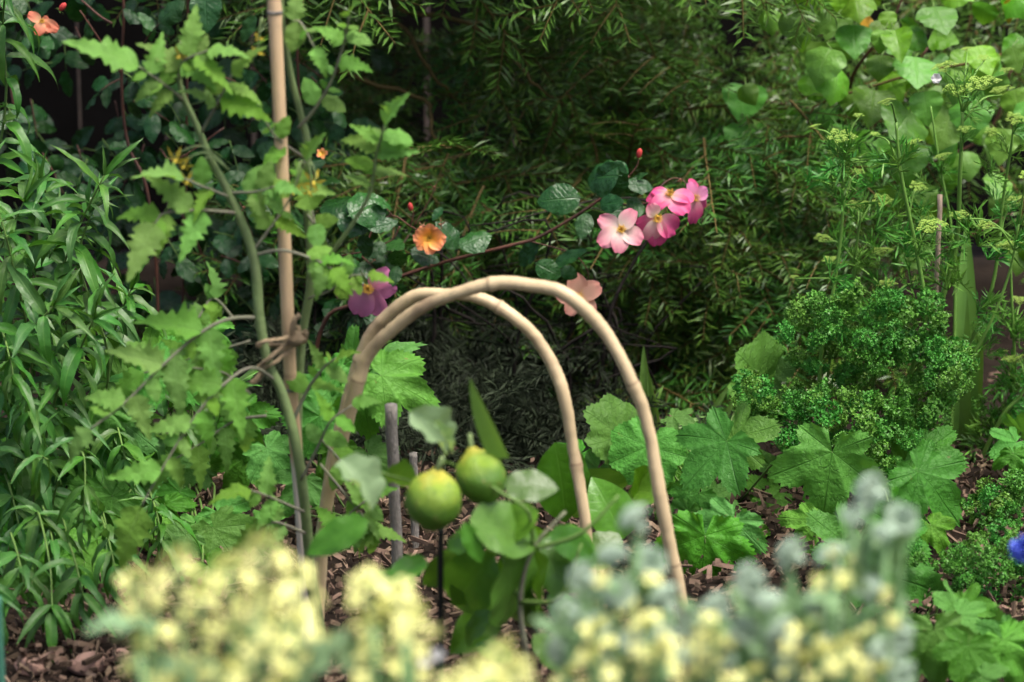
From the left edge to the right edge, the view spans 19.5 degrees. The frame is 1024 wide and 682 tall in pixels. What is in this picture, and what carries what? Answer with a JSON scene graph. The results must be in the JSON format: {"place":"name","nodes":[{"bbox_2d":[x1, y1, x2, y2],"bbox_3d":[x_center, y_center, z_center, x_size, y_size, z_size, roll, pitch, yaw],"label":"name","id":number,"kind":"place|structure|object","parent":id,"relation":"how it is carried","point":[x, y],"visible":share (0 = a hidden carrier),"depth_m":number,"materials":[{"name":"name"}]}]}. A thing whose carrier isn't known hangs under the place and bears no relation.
{"place":"outdoors","nodes":[
{"label":"outdoors","id":0,"kind":"place"},
{"bbox_2d":[220,482,252,489],"bbox_3d":[-0.334,0.173,3.710,0.055,0.035,0.043,0,14,0],"label":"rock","id":1,"kind":"object","parent":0,"point":[221,485],"visible":0.09,"depth_m":3.70,"materials":[{"name":"grey stone"}]},
{"bbox_2d":[418,647,444,681],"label":"white flower","id":2,"kind":"object","parent":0,"point":[438,654],"visible":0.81,"depth_m":2.07,"materials":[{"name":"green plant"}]},
{"bbox_2d":[0,0,1023,681],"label":"ground","id":3,"kind":"structure","parent":0,"point":[982,270],"depth_m":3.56,"materials":[{"name":"brown wood"}]},
{"bbox_2d":[0,596,4,681],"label":"green cane","id":4,"kind":"object","parent":3,"relation":"on","point":[2,669],"visible":1,"depth_m":2.65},
{"bbox_2d":[14,657,45,676],"bbox_3d":[-0.497,0.336,3.092,0.034,0.021,0.022,7,16,24],"label":"rock","id":5,"kind":"object","parent":3,"relation":"on","point":[34,667],"visible":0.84,"depth_m":3.08,"materials":[{"name":"beige stone"}]},
{"bbox_2d":[67,651,107,675],"bbox_3d":[-0.440,0.336,3.093,0.039,0.024,0.036,-9,17,-32],"label":"rock","id":6,"kind":"object","parent":3,"relation":"on","point":[76,667],"visible":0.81,"depth_m":3.08,"materials":[{"name":"beige stone"}]},
{"bbox_2d":[112,648,128,661],"bbox_3d":[-0.409,0.328,3.126,0.024,0.015,0.022,0,14,0],"label":"rock","id":7,"kind":"object","parent":3,"relation":"on","point":[125,651],"visible":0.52,"depth_m":3.12,"materials":[{"name":"beige stone"}]},
{"bbox_2d":[0,0,260,663],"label":"lance leaved plant","id":8,"kind":"object","parent":3,"relation":"on","point":[46,435],"visible":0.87,"depth_m":3.39,"materials":[{"name":"green plant"}]},
{"bbox_2d":[0,316,282,607],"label":"raspberry bush","id":9,"kind":"object","parent":3,"relation":"on","point":[173,497],"visible":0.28,"depth_m":3.50,"materials":[{"name":"green plant"}]},
{"bbox_2d":[0,0,395,373],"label":"rose bush","id":10,"kind":"object","parent":3,"relation":"on","point":[173,118],"visible":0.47,"depth_m":4.08,"materials":[{"name":"green plant"}]},
{"bbox_2d":[84,530,346,681],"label":"flowering broccoli","id":11,"kind":"object","parent":3,"relation":"on","point":[259,637],"visible":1,"depth_m":1.78,"materials":[{"name":"yellow plant"}]},
{"bbox_2d":[62,0,419,632],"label":"tomato plant","id":12,"kind":"object","parent":3,"relation":"on","point":[210,353],"visible":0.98,"depth_m":2.94,"materials":[{"name":"green plant"}]},
{"bbox_2d":[267,0,314,644],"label":"bamboo stake","id":13,"kind":"object","parent":3,"relation":"on","point":[274,11],"visible":0.69,"depth_m":2.98,"materials":[{"name":"wood"}]},
{"bbox_2d":[250,312,308,384],"bbox_3d":[-0.229,0.003,2.989,0.049,0.073,0.088,6,16,23],"label":"twine tie","id":14,"kind":"object","parent":13,"relation":"attached to","point":[297,337],"visible":0.99,"depth_m":2.98,"materials":[{"name":"fabric"}]},
{"bbox_2d":[187,324,440,559],"bbox_3d":[-0.241,0.117,3.491,0.305,0.250,0.187,-3,15,-10],"label":"raspberry bush","id":15,"kind":"object","parent":3,"relation":"on","point":[396,369],"visible":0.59,"depth_m":3.44,"materials":[{"name":"green plant"}]},
{"bbox_2d":[321,565,443,681],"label":"flowering broccoli","id":16,"kind":"object","parent":3,"relation":"on","point":[360,657],"visible":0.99,"depth_m":1.84,"materials":[{"name":"yellow plant"}]},
{"bbox_2d":[385,403,403,620],"bbox_3d":[-0.125,0.196,3.189,0.014,0.272,0.034,4,15,14],"label":"grey stake","id":17,"kind":"object","parent":3,"relation":"on","point":[391,423],"visible":0.59,"depth_m":3.17,"materials":[{"name":"grey wood"}]},
{"bbox_2d":[409,452,418,548],"bbox_3d":[-0.113,0.196,3.458,0.011,0.140,0.010,3,15,11],"label":"grey stake","id":18,"kind":"object","parent":3,"relation":"on","point":[413,456],"visible":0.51,"depth_m":3.46,"materials":[{"name":"grey wood"}]},
{"bbox_2d":[437,528,443,677],"bbox_3d":[-0.067,0.299,2.803,0.007,0.266,0.006,0,14,0],"label":"black support rod","id":19,"kind":"object","parent":3,"relation":"on","point":[440,577],"visible":0.85,"depth_m":2.78,"materials":[{"name":"black metal"}]},
{"bbox_2d":[301,287,604,656],"bbox_3d":[-0.063,0.150,3.108,0.346,0.424,0.025,4,15,16],"label":"cane hoop","id":20,"kind":"object","parent":3,"relation":"on","point":[503,309],"visible":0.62,"depth_m":3.06,"materials":[{"name":"beige wood"}]},
{"bbox_2d":[307,379,653,681],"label":"lemon tree","id":21,"kind":"object","parent":3,"relation":"on","point":[489,596],"visible":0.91,"depth_m":2.73,"materials":[{"name":"green plant"}]},
{"bbox_2d":[437,636,534,681],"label":"flowering broccoli","id":22,"kind":"object","parent":3,"relation":"on","point":[483,666],"visible":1,"depth_m":1.70,"materials":[{"name":"yellow plant"}]},
{"bbox_2d":[291,148,707,366],"bbox_3d":[-0.093,-0.037,3.923,0.622,0.478,0.369,12,19,39],"label":"rose bush","id":23,"kind":"object","parent":3,"relation":"on","point":[608,179],"visible":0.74,"depth_m":3.78,"materials":[{"name":"green plant"}]},
{"bbox_2d":[314,276,690,679],"bbox_3d":[-0.017,0.155,3.017,0.436,0.461,0.044,5,15,19],"label":"cane hoop","id":24,"kind":"object","parent":3,"relation":"on","point":[586,311],"visible":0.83,"depth_m":2.96,"materials":[{"name":"beige wood"}]},
{"bbox_2d":[0,0,1023,257],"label":"board fence","id":25,"kind":"object","parent":3,"relation":"on","point":[54,100],"visible":0.04,"depth_m":4.90,"materials":[{"name":"black wood"}]},
{"bbox_2d":[50,0,1023,489],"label":"yew hedge","id":26,"kind":"object","parent":3,"relation":"on","point":[698,308],"visible":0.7,"depth_m":4.10,"materials":[{"name":"green plant"}]},
{"bbox_2d":[531,504,681,681],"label":"flowering broccoli","id":27,"kind":"object","parent":3,"relation":"on","point":[653,640],"visible":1,"depth_m":1.89,"materials":[{"name":"green plant"}]},
{"bbox_2d":[639,346,732,431],"bbox_3d":[0.232,0.079,3.897,0.136,0.157,0.042,0,14,0],"label":"grass tuft","id":28,"kind":"object","parent":3,"relation":"on","point":[646,383],"visible":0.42,"depth_m":3.88,"materials":[{"name":"green plant"}]},
{"bbox_2d":[565,330,886,576],"bbox_3d":[0.264,0.151,3.586,0.323,0.232,0.423,-5,15,-19],"label":"currant bush","id":29,"kind":"object","parent":3,"relation":"on","point":[695,458],"visible":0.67,"depth_m":3.52,"materials":[{"name":"green plant"}]},
{"bbox_2d":[673,561,802,681],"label":"flowering broccoli","id":30,"kind":"object","parent":3,"relation":"on","point":[753,639],"visible":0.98,"depth_m":1.90,"materials":[{"name":"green plant"}]},
{"bbox_2d":[776,471,918,681],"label":"flowering broccoli","id":31,"kind":"object","parent":3,"relation":"on","point":[865,580],"visible":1,"depth_m":1.95,"materials":[{"name":"green plant"}]},
{"bbox_2d":[776,420,968,616],"bbox_3d":[0.427,0.200,3.457,0.237,0.169,0.440,0,14,0],"label":"currant bush","id":32,"kind":"object","parent":3,"relation":"on","point":[922,474],"visible":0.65,"depth_m":3.44,"materials":[{"name":"green plant"}]},
{"bbox_2d":[722,0,1023,295],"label":"heart leaved shrub","id":33,"kind":"object","parent":3,"relation":"on","point":[826,77],"visible":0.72,"depth_m":4.03,"materials":[{"name":"green plant"}]},
{"bbox_2d":[931,73,941,82],"bbox_3d":[0.509,-0.315,3.583,0.013,0.012,0.003,0,14,0],"label":"white blossom","id":34,"kind":"object","parent":33,"relation":"attached to","point":[936,78],"visible":1,"depth_m":3.58,"materials":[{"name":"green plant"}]},
{"bbox_2d":[730,47,1023,484],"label":"curly parsley","id":35,"kind":"object","parent":3,"relation":"on","point":[952,358],"visible":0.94,"depth_m":3.63,"materials":[{"name":"green plant"}]},
{"bbox_2d":[932,194,941,429],"bbox_3d":[0.530,-0.003,3.747,0.008,0.382,0.069,2,15,9],"label":"thin stick","id":36,"kind":"object","parent":3,"relation":"on","point":[939,217],"visible":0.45,"depth_m":3.68,"materials":[{"name":"brown wood"}]},
{"bbox_2d":[895,517,1023,616],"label":"curly parsley","id":37,"kind":"object","parent":3,"relation":"on","point":[987,563],"visible":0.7,"depth_m":3.27,"materials":[{"name":"green plant"}]},
{"bbox_2d":[903,579,1023,681],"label":"currant bush","id":38,"kind":"object","parent":3,"relation":"on","point":[971,637],"visible":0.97,"depth_m":2.98,"materials":[{"name":"green plant"}]},
{"bbox_2d":[945,227,982,451],"bbox_3d":[0.582,-0.001,3.842,0.047,0.319,0.033,0,14,0],"label":"strap leaved plant","id":39,"kind":"object","parent":3,"relation":"on","point":[966,308],"visible":0.49,"depth_m":3.83,"materials":[{"name":"green plant"}]},
{"bbox_2d":[955,238,1023,465],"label":"flowering parsley","id":40,"kind":"object","parent":3,"relation":"on","point":[1011,379],"visible":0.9,"depth_m":3.80,"materials":[{"name":"green plant"}]},
{"bbox_2d":[959,468,1023,530],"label":"curly parsley","id":41,"kind":"object","parent":3,"relation":"on","point":[1011,501],"visible":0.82,"depth_m":3.53,"materials":[{"name":"green plant"}]},
{"bbox_2d":[988,412,1023,474],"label":"currant bush","id":42,"kind":"object","parent":3,"relation":"on","point":[1007,448],"visible":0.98,"depth_m":3.69,"materials":[{"name":"green plant"}]},
{"bbox_2d":[1009,534,1023,563],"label":"blue flower","id":43,"kind":"object","parent":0,"point":[1016,547],"visible":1,"depth_m":2.41,"materials":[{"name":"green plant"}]}
]}

